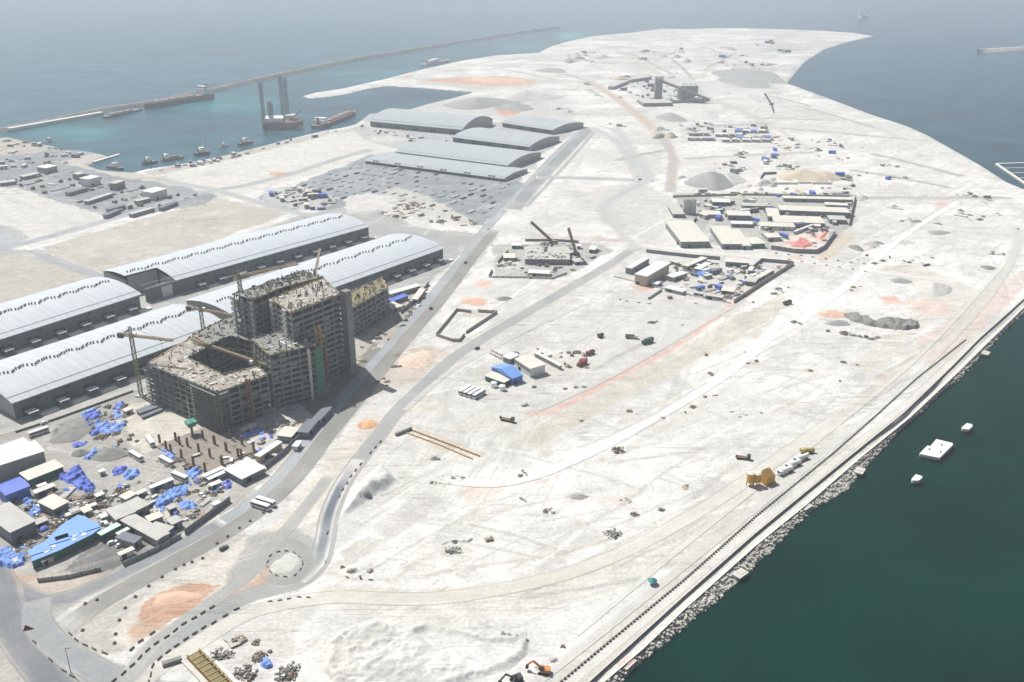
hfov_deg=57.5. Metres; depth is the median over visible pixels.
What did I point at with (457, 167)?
warehouse
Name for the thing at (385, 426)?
road
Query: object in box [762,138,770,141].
cabin
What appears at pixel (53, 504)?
shed
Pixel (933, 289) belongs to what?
heap
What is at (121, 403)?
tarpaulin
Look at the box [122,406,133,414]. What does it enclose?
hut
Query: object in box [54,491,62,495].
scrap heap
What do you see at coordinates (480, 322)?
compound wall
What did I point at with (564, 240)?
yard wall
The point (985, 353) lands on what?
concrete slab
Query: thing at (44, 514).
pipe bundle
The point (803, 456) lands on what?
truck
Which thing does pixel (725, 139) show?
cabin
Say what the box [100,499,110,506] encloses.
scrap heap
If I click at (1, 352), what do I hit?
door
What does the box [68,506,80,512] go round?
hut
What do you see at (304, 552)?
road
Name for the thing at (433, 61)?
yacht
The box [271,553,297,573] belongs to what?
island
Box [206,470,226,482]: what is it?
container
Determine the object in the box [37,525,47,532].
tarpaulin
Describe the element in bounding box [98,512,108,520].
hut
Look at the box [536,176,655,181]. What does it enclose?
road
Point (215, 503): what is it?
hut
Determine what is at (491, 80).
heap
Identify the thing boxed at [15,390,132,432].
wall
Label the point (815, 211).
long shed
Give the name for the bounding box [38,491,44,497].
door
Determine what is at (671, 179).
track
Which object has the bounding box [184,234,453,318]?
warehouse
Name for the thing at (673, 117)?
heap
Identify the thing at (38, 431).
bus
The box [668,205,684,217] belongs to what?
store
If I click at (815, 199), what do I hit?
barrack
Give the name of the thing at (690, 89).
silo
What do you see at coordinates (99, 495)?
hut
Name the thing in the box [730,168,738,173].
site cabin
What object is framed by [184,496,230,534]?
fence
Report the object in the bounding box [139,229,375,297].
road
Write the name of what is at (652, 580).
hut
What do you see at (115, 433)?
scrap heap
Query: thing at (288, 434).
shed
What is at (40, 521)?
hut
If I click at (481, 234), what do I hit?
road
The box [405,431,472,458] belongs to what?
trench wall
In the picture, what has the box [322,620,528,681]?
spoil heap
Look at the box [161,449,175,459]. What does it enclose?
tarpaulin
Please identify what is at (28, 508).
material stack
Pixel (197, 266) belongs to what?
warehouse
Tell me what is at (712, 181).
heap
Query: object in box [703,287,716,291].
pipe bundle
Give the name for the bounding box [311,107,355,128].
laid up ship
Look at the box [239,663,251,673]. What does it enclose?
scrap heap
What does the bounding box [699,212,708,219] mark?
site cabin
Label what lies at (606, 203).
track
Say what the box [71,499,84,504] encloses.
scrap heap
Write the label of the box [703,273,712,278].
site cabin
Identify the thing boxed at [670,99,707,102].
yard wall
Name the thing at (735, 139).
cabin
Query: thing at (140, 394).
tower crane
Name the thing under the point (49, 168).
shed
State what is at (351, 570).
scrap heap
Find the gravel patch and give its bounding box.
[360,488,372,498]
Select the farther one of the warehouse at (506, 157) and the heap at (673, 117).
the heap at (673, 117)
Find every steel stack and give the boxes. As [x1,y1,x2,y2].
[135,403,159,415]
[140,408,162,418]
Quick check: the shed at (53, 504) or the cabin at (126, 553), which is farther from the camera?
the shed at (53, 504)
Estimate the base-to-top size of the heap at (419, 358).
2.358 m
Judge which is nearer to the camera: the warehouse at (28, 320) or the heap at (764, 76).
the warehouse at (28, 320)
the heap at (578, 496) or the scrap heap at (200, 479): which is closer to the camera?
the heap at (578, 496)
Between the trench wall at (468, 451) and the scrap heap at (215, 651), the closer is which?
the scrap heap at (215, 651)
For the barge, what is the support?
on the sea
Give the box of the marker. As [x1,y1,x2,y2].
[23,625,33,630]
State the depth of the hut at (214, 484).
485.19 m
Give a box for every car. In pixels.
[104,535,114,541]
[107,539,116,545]
[115,542,122,547]
[219,544,228,550]
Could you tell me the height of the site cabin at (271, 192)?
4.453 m
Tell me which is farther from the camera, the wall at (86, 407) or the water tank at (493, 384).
the water tank at (493, 384)
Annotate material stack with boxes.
[24,504,32,510]
[190,506,200,512]
[237,636,247,644]
[257,439,265,445]
[273,674,284,679]
[484,535,493,541]
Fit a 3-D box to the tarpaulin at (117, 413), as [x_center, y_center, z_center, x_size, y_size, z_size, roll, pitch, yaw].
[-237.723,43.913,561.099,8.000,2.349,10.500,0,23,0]
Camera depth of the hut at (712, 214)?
970.57 m
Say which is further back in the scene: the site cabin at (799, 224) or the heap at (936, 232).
the site cabin at (799, 224)
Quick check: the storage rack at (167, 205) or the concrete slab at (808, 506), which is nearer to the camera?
the concrete slab at (808, 506)
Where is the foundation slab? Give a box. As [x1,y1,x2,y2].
[155,424,256,472]
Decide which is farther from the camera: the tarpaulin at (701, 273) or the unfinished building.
the tarpaulin at (701, 273)
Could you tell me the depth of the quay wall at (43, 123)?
1494.63 m
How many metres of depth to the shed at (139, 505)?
463.65 m
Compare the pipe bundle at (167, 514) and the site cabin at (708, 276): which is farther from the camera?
the site cabin at (708, 276)
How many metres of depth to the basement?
835.03 m
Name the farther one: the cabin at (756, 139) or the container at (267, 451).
the cabin at (756, 139)
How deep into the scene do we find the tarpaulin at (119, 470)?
500.17 m
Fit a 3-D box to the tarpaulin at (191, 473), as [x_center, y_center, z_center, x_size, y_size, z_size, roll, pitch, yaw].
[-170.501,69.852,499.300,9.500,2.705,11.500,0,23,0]
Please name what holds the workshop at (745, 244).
on the ground
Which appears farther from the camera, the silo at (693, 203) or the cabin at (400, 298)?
the silo at (693, 203)
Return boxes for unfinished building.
[143,270,389,432]
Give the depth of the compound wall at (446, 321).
698.29 m
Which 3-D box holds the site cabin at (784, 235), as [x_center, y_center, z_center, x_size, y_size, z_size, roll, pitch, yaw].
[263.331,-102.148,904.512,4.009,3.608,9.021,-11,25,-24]
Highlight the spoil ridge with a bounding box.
[340,465,400,515]
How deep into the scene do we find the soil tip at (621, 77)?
1971.52 m
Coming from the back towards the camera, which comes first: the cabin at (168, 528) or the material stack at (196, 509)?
the material stack at (196, 509)
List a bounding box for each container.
[97,522,120,540]
[201,466,224,480]
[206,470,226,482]
[254,440,281,462]
[693,291,703,296]
[705,293,723,299]
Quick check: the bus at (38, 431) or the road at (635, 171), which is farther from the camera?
the road at (635, 171)
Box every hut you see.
[32,482,55,497]
[35,516,48,527]
[36,482,46,487]
[65,502,96,519]
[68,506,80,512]
[81,507,92,515]
[93,491,104,499]
[97,468,105,475]
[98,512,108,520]
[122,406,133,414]
[135,488,147,497]
[166,503,177,513]
[208,479,221,489]
[211,500,220,507]
[503,253,514,260]
[511,243,521,248]
[528,269,550,275]
[572,258,585,264]
[589,245,597,252]
[648,577,657,583]
[664,285,686,294]
[666,270,687,281]
[694,262,710,271]
[698,210,720,217]
[707,265,720,269]
[721,286,735,294]
[730,221,752,227]
[741,202,765,209]
[755,268,774,280]
[762,233,781,240]
[814,223,820,228]
[827,215,846,223]
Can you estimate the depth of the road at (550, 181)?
1169.79 m
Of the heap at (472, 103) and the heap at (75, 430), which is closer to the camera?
the heap at (75, 430)
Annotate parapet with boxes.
[603,307,1023,681]
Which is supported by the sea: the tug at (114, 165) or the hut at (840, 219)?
the tug at (114, 165)
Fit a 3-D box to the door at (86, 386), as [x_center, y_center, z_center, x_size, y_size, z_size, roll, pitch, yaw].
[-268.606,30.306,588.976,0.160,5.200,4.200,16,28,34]
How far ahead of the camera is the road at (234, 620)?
408.92 m
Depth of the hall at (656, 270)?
783.71 m
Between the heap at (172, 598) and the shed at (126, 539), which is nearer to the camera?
the heap at (172, 598)
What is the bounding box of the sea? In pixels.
[0,0,1023,681]
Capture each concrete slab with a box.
[618,655,636,671]
[732,568,748,579]
[798,502,812,511]
[854,466,865,475]
[981,350,989,355]
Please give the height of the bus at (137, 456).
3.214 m
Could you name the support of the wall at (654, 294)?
on the ground
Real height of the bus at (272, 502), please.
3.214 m
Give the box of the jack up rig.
[258,76,303,131]
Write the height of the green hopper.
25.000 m
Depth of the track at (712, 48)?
2552.43 m
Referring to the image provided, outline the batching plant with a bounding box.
[760,467,774,485]
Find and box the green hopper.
[184,396,196,427]
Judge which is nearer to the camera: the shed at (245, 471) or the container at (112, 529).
the container at (112, 529)
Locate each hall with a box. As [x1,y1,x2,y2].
[491,363,522,384]
[635,261,669,285]
[693,96,703,102]
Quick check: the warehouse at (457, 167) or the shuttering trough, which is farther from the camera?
the warehouse at (457, 167)
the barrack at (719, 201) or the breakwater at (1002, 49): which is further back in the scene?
the breakwater at (1002, 49)
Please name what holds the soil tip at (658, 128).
on the ground
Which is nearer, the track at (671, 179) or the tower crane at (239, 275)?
the tower crane at (239, 275)
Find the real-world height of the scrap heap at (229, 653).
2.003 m
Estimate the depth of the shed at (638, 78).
1955.69 m
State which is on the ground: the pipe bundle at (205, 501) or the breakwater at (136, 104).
the pipe bundle at (205, 501)
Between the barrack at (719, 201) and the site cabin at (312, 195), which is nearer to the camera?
the barrack at (719, 201)
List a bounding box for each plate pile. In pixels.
[223,634,235,641]
[228,638,241,647]
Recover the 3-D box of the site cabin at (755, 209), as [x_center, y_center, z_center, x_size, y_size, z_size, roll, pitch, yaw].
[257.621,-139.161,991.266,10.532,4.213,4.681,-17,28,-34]
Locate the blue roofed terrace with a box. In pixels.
[28,515,100,568]
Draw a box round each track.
[402,303,587,409]
[441,314,788,487]
[478,59,629,67]
[535,223,1018,681]
[537,298,747,410]
[568,43,833,52]
[573,266,1004,634]
[591,83,677,191]
[597,125,650,223]
[609,211,643,247]
[612,48,811,148]
[642,244,976,283]
[674,195,1007,199]
[676,122,767,130]
[680,151,811,158]
[685,200,962,373]
[691,46,757,79]
[821,232,852,256]
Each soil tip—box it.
[612,75,627,79]
[651,126,665,131]
[652,133,664,138]
[672,122,683,126]
[673,49,685,52]
[752,179,769,186]
[848,245,863,251]
[851,196,864,201]
[857,194,869,199]
[860,241,879,246]
[910,219,921,222]
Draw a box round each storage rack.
[0,179,15,185]
[20,172,39,179]
[65,187,87,195]
[83,193,112,204]
[103,209,120,218]
[105,204,125,211]
[128,207,154,217]
[133,197,150,203]
[158,201,177,210]
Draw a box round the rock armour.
[605,310,1023,681]
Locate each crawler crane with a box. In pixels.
[530,221,557,243]
[567,227,579,255]
[764,93,773,104]
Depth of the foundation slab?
523.79 m
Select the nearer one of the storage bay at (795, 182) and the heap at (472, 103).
the storage bay at (795, 182)
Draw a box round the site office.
[514,354,545,376]
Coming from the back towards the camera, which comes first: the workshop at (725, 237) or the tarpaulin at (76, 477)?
the workshop at (725, 237)
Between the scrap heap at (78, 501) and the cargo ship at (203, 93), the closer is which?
the scrap heap at (78, 501)
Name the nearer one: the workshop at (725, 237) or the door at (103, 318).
the door at (103, 318)
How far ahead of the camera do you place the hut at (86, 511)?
462.02 m
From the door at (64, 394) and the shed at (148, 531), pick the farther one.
the door at (64, 394)
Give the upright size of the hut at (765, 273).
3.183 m
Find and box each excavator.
[498,672,522,681]
[525,660,549,675]
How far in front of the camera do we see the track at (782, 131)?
1613.97 m
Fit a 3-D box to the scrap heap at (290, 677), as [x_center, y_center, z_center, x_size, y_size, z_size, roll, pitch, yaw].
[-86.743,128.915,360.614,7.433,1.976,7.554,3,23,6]
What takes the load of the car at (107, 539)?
on the ground
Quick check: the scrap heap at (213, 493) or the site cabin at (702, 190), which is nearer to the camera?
the scrap heap at (213, 493)
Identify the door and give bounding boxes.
[0,346,6,353]
[22,406,28,415]
[26,337,32,344]
[30,403,38,412]
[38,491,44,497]
[52,329,58,336]
[53,395,59,404]
[61,392,68,401]
[77,320,83,328]
[82,384,89,393]
[101,313,107,320]
[111,374,116,382]
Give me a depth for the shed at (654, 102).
1647.75 m
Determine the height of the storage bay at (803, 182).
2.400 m
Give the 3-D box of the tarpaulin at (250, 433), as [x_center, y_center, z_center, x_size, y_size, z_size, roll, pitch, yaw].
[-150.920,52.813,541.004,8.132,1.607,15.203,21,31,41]
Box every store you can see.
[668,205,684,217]
[726,210,751,219]
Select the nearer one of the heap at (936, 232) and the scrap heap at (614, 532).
the scrap heap at (614, 532)
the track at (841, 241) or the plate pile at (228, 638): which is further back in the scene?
the track at (841, 241)
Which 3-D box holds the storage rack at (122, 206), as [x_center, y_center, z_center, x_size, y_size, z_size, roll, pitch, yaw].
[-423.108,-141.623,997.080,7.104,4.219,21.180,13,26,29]
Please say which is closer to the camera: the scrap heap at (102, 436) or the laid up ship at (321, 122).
the scrap heap at (102, 436)
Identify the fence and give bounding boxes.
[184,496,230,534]
[265,399,336,467]
[401,281,428,312]
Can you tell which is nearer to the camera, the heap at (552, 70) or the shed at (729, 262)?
the shed at (729, 262)
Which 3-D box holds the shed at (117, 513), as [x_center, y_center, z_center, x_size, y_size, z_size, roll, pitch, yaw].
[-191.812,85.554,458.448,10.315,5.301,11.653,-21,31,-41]
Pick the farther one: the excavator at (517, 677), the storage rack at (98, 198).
the storage rack at (98, 198)
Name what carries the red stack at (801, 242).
on the ground
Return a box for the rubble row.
[843,312,919,329]
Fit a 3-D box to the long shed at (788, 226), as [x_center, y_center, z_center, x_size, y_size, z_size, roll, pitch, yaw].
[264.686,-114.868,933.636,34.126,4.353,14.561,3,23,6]
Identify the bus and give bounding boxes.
[27,426,48,437]
[128,450,143,461]
[144,434,154,446]
[158,455,174,466]
[171,470,188,481]
[250,499,270,510]
[255,495,275,506]
[458,384,471,394]
[463,386,475,396]
[467,387,480,397]
[472,388,485,398]
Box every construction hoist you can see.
[245,378,257,423]
[315,326,328,392]
[322,347,331,386]
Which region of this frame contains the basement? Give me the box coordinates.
[525,246,573,264]
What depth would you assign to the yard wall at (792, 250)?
861.48 m
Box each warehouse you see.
[0,277,151,359]
[0,304,220,419]
[103,213,377,301]
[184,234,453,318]
[364,152,526,180]
[369,108,492,134]
[395,140,541,166]
[452,127,558,150]
[501,115,583,133]
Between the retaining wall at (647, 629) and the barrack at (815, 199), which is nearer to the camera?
the retaining wall at (647, 629)
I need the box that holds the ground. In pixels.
[0,28,1023,681]
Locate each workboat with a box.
[141,154,157,164]
[160,151,183,161]
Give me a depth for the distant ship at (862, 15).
3714.69 m
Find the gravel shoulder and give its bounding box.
[579,335,975,681]
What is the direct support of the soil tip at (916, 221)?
on the ground
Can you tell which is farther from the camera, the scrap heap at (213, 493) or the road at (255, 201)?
the road at (255, 201)
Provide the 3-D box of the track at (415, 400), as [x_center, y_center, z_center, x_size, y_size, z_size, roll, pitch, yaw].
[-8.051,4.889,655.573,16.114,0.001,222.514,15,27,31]
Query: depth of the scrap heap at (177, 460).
510.94 m
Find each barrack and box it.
[711,198,730,205]
[782,196,852,202]
[824,202,847,206]
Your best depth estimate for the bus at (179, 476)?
492.66 m
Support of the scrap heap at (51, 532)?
on the ground
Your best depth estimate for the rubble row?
694.56 m
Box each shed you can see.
[0,437,28,450]
[0,440,45,480]
[0,477,30,502]
[0,502,37,544]
[19,459,63,486]
[37,164,57,172]
[37,493,69,515]
[72,172,84,179]
[80,175,100,186]
[105,502,135,526]
[109,180,124,189]
[115,531,141,548]
[118,490,136,502]
[120,513,169,545]
[126,496,149,516]
[142,187,167,200]
[144,511,163,522]
[223,457,265,484]
[276,426,298,442]
[296,418,318,438]
[312,406,331,425]
[389,283,420,297]
[484,371,509,385]
[502,352,518,363]
[608,80,628,89]
[624,76,651,82]
[625,256,648,273]
[638,99,672,106]
[682,256,706,269]
[725,258,749,267]
[744,276,758,285]
[759,222,794,230]
[772,215,823,226]
[778,205,849,217]
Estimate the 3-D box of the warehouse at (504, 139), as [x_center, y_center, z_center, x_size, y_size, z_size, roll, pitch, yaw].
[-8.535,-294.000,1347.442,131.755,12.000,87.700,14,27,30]
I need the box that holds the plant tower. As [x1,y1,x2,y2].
[654,75,709,100]
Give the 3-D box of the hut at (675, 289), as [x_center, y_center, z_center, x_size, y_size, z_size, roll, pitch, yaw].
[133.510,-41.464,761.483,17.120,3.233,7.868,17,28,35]
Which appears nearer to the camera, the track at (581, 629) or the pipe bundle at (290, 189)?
the track at (581, 629)
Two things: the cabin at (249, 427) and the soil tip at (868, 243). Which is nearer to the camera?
the cabin at (249, 427)
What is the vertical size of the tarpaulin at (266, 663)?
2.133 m
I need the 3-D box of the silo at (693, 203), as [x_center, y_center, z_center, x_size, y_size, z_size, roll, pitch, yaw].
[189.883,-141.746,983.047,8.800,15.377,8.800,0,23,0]
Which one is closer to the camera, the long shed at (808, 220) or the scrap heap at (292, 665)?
the scrap heap at (292, 665)
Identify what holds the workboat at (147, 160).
on the sea
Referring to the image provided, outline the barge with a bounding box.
[102,109,141,118]
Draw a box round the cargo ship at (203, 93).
[144,84,213,108]
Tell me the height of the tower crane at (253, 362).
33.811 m
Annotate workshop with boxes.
[665,220,709,247]
[710,226,741,248]
[732,229,751,249]
[744,237,765,247]
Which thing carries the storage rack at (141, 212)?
on the ground
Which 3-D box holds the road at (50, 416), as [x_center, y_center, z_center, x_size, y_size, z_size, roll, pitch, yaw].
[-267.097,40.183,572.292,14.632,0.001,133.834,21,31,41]
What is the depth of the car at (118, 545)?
438.03 m
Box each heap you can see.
[10,536,30,544]
[22,539,36,545]
[44,529,55,536]
[47,515,55,524]
[49,418,90,442]
[49,518,65,528]
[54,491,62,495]
[71,449,90,456]
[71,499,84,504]
[82,493,95,498]
[91,447,128,461]
[92,433,107,439]
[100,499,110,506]
[103,495,114,500]
[109,430,119,436]
[117,489,128,494]
[153,591,202,605]
[157,488,166,494]
[173,458,181,462]
[185,512,199,518]
[193,477,202,483]
[208,646,224,659]
[210,491,219,496]
[216,651,235,659]
[233,666,248,681]
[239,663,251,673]
[245,672,256,681]
[251,639,259,645]
[251,655,259,662]
[252,651,268,662]
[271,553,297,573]
[274,666,290,679]
[277,669,297,681]
[285,660,300,675]
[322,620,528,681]
[346,568,358,573]
[361,420,374,428]
[398,351,432,368]
[430,456,440,460]
[443,97,520,109]
[445,545,464,553]
[460,298,485,305]
[472,77,524,82]
[493,103,533,111]
[495,90,562,101]
[496,296,511,300]
[535,68,566,72]
[557,192,588,197]
[570,494,588,499]
[607,528,621,539]
[611,446,625,453]
[630,511,639,516]
[655,113,686,121]
[684,171,733,190]
[711,68,784,83]
[717,77,769,87]
[718,172,746,185]
[777,169,832,184]
[816,172,841,180]
[817,311,844,317]
[824,320,850,325]
[890,278,911,283]
[914,280,951,296]
[928,230,950,234]
[980,265,994,269]
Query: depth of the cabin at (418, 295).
747.13 m
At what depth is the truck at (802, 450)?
518.34 m
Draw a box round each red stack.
[791,237,812,248]
[817,231,827,240]
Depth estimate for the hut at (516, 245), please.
870.95 m
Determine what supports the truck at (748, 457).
on the ground
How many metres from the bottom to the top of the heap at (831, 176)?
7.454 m
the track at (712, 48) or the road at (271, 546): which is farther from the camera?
the track at (712, 48)
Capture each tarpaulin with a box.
[0,546,26,568]
[20,496,32,503]
[26,503,41,515]
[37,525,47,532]
[58,464,94,492]
[72,441,87,447]
[81,408,95,416]
[83,447,97,459]
[85,410,100,420]
[90,428,99,435]
[95,420,122,434]
[112,465,127,475]
[113,410,121,418]
[114,401,123,406]
[122,468,139,480]
[154,485,188,506]
[155,505,164,511]
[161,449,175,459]
[179,500,197,509]
[185,466,201,478]
[222,479,232,489]
[240,428,259,438]
[260,657,273,668]
[697,269,710,276]
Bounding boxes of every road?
[0,148,376,250]
[0,381,152,434]
[0,566,79,681]
[19,126,583,606]
[20,518,226,606]
[21,596,121,681]
[26,248,183,302]
[58,229,500,632]
[114,246,639,681]
[117,474,335,681]
[133,419,835,681]
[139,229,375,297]
[152,176,318,217]
[260,539,313,586]
[300,459,363,582]
[369,225,490,242]
[503,126,596,210]
[524,131,595,207]
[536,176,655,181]
[563,338,976,681]
[589,127,641,180]
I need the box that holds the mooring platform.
[919,439,952,460]
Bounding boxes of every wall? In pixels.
[6,112,103,131]
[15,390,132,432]
[37,567,100,581]
[122,533,180,565]
[395,427,411,435]
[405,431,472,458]
[411,429,479,456]
[436,308,456,333]
[436,333,451,340]
[452,333,464,341]
[457,308,471,312]
[466,311,496,332]
[478,309,496,312]
[489,272,566,278]
[525,239,578,242]
[587,298,1023,681]
[614,275,730,303]
[646,249,719,259]
[648,289,661,298]
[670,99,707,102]
[673,193,853,197]
[734,262,793,302]
[753,258,792,267]
[760,172,776,178]
[771,231,835,253]
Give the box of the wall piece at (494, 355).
[490,352,502,359]
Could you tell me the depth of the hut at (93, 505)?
463.02 m
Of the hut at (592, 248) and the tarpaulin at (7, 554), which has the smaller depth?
the tarpaulin at (7, 554)
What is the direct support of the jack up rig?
in the sea
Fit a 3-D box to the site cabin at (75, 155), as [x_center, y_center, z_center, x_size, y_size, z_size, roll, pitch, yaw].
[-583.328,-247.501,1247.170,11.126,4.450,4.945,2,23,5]
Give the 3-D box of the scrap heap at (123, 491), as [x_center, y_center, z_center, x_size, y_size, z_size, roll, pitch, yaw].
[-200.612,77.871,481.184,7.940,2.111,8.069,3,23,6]
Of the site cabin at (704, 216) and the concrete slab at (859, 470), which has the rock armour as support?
the concrete slab at (859, 470)
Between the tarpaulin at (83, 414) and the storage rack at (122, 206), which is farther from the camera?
the storage rack at (122, 206)
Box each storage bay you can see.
[773,179,797,183]
[796,179,811,183]
[811,180,831,183]
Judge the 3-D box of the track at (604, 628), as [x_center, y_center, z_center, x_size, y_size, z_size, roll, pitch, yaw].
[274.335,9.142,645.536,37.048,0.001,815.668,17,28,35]
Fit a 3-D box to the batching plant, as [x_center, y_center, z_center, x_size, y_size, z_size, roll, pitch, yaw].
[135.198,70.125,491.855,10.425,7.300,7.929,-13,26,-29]
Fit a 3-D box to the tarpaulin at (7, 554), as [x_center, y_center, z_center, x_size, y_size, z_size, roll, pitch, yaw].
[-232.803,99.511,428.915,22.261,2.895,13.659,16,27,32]
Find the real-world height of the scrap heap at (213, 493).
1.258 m
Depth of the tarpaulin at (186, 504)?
469.68 m
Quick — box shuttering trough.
[162,648,237,681]
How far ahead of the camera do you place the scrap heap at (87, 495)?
477.50 m
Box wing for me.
[765,208,779,220]
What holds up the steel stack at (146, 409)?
on the ground
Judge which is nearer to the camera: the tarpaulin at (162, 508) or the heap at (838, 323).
the tarpaulin at (162, 508)
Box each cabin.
[0,165,7,169]
[40,555,53,566]
[70,154,79,157]
[115,527,129,534]
[117,546,134,559]
[148,477,173,492]
[148,499,155,507]
[153,521,174,535]
[166,515,182,530]
[239,422,256,433]
[268,190,273,196]
[292,440,301,450]
[298,197,306,201]
[304,202,308,208]
[307,193,317,197]
[313,189,321,192]
[317,193,326,197]
[388,301,402,312]
[389,293,407,302]
[411,288,424,302]
[648,280,660,286]
[670,260,679,264]
[696,285,704,290]
[698,188,707,192]
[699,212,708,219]
[703,203,712,209]
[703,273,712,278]
[709,268,719,274]
[714,284,722,289]
[715,214,721,220]
[722,138,729,141]
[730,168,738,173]
[732,138,739,141]
[742,138,750,141]
[748,266,754,274]
[750,207,758,212]
[752,138,760,141]
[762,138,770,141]
[779,232,787,238]
[783,163,791,167]
[794,222,805,227]
[809,190,815,194]
[835,172,844,176]
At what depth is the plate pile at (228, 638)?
379.96 m
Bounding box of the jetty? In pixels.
[995,162,1023,183]
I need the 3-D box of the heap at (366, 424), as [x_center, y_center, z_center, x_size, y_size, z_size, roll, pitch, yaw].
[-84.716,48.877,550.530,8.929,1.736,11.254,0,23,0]
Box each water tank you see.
[491,381,496,387]
[499,384,505,390]
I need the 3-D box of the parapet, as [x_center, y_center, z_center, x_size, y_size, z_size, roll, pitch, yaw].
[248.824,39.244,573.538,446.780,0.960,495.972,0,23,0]
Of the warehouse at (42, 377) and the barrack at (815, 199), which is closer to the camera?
the warehouse at (42, 377)
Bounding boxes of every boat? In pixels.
[44,137,52,142]
[193,140,209,155]
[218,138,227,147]
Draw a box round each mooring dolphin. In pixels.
[911,474,921,484]
[961,423,972,432]
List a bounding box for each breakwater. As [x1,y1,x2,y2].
[0,26,559,132]
[977,46,1023,51]
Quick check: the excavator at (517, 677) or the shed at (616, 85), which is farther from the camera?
the shed at (616, 85)
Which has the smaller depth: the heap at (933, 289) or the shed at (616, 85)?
the heap at (933, 289)
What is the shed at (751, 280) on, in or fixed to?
on the ground
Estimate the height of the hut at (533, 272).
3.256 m
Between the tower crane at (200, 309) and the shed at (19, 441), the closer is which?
the shed at (19, 441)
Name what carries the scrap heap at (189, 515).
on the ground
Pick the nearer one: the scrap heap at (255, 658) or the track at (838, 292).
the scrap heap at (255, 658)
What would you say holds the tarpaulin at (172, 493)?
on the ground
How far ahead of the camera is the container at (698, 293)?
751.82 m
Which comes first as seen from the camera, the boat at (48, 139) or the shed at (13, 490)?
the shed at (13, 490)
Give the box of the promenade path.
[598,306,1023,681]
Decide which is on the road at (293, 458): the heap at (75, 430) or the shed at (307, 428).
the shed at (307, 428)
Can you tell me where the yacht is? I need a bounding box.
[420,57,448,65]
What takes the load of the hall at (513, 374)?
on the ground
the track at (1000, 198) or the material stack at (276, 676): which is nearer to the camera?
the material stack at (276, 676)
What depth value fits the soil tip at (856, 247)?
868.58 m
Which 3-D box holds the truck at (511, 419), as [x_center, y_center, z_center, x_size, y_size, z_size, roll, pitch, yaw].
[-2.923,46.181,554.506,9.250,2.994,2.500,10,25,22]
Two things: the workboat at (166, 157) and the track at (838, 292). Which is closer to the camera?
the track at (838, 292)
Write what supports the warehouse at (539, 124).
on the ground
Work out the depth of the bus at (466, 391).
585.96 m
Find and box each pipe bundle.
[11,548,17,562]
[39,513,50,517]
[60,486,75,498]
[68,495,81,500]
[164,511,169,518]
[199,497,212,506]
[285,188,297,190]
[320,201,334,203]
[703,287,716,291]
[717,275,727,280]
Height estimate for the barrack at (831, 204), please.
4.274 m
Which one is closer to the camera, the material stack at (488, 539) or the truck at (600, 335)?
the material stack at (488, 539)
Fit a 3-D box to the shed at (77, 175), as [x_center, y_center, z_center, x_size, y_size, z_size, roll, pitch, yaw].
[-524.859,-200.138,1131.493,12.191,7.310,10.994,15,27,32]
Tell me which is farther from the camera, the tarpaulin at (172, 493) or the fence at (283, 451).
the fence at (283, 451)
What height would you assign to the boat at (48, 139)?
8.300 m
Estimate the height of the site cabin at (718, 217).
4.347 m
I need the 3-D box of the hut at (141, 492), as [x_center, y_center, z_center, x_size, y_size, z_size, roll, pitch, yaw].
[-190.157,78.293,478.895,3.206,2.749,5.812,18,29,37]
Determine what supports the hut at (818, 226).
on the ground
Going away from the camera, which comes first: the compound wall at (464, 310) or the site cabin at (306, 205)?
the compound wall at (464, 310)
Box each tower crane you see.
[116,326,173,397]
[185,301,233,328]
[189,337,266,369]
[227,262,298,290]
[312,248,320,274]
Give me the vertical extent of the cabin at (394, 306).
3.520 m
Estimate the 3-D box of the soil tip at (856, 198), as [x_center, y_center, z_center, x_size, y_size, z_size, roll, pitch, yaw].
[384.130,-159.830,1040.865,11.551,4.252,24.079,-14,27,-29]
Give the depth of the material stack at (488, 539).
442.88 m
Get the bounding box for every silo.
[677,83,684,99]
[682,199,689,214]
[684,83,688,99]
[688,83,692,98]
[689,199,696,214]
[692,83,697,98]
[746,471,754,486]
[755,471,760,486]
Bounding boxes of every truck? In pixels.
[499,416,514,422]
[577,358,587,366]
[586,349,594,355]
[597,333,603,337]
[625,334,637,338]
[641,336,653,344]
[735,454,750,460]
[777,465,793,475]
[783,299,791,304]
[785,459,801,466]
[793,453,808,460]
[799,447,814,453]
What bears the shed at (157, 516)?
on the ground
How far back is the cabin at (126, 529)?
446.25 m
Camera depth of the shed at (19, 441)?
521.35 m
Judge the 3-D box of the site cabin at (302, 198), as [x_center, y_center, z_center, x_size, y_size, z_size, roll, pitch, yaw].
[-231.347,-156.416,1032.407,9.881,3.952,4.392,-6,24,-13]
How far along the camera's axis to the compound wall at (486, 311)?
718.59 m
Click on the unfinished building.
(273, 323)
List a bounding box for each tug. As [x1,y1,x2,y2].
[106,159,123,169]
[237,138,252,145]
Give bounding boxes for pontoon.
[92,154,120,162]
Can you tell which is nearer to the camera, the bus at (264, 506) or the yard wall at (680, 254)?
the bus at (264, 506)
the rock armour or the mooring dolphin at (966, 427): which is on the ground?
the rock armour
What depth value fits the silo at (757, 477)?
485.72 m
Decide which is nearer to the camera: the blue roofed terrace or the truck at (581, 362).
the blue roofed terrace
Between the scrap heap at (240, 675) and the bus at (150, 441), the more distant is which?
the bus at (150, 441)
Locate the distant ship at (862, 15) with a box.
[858,12,868,17]

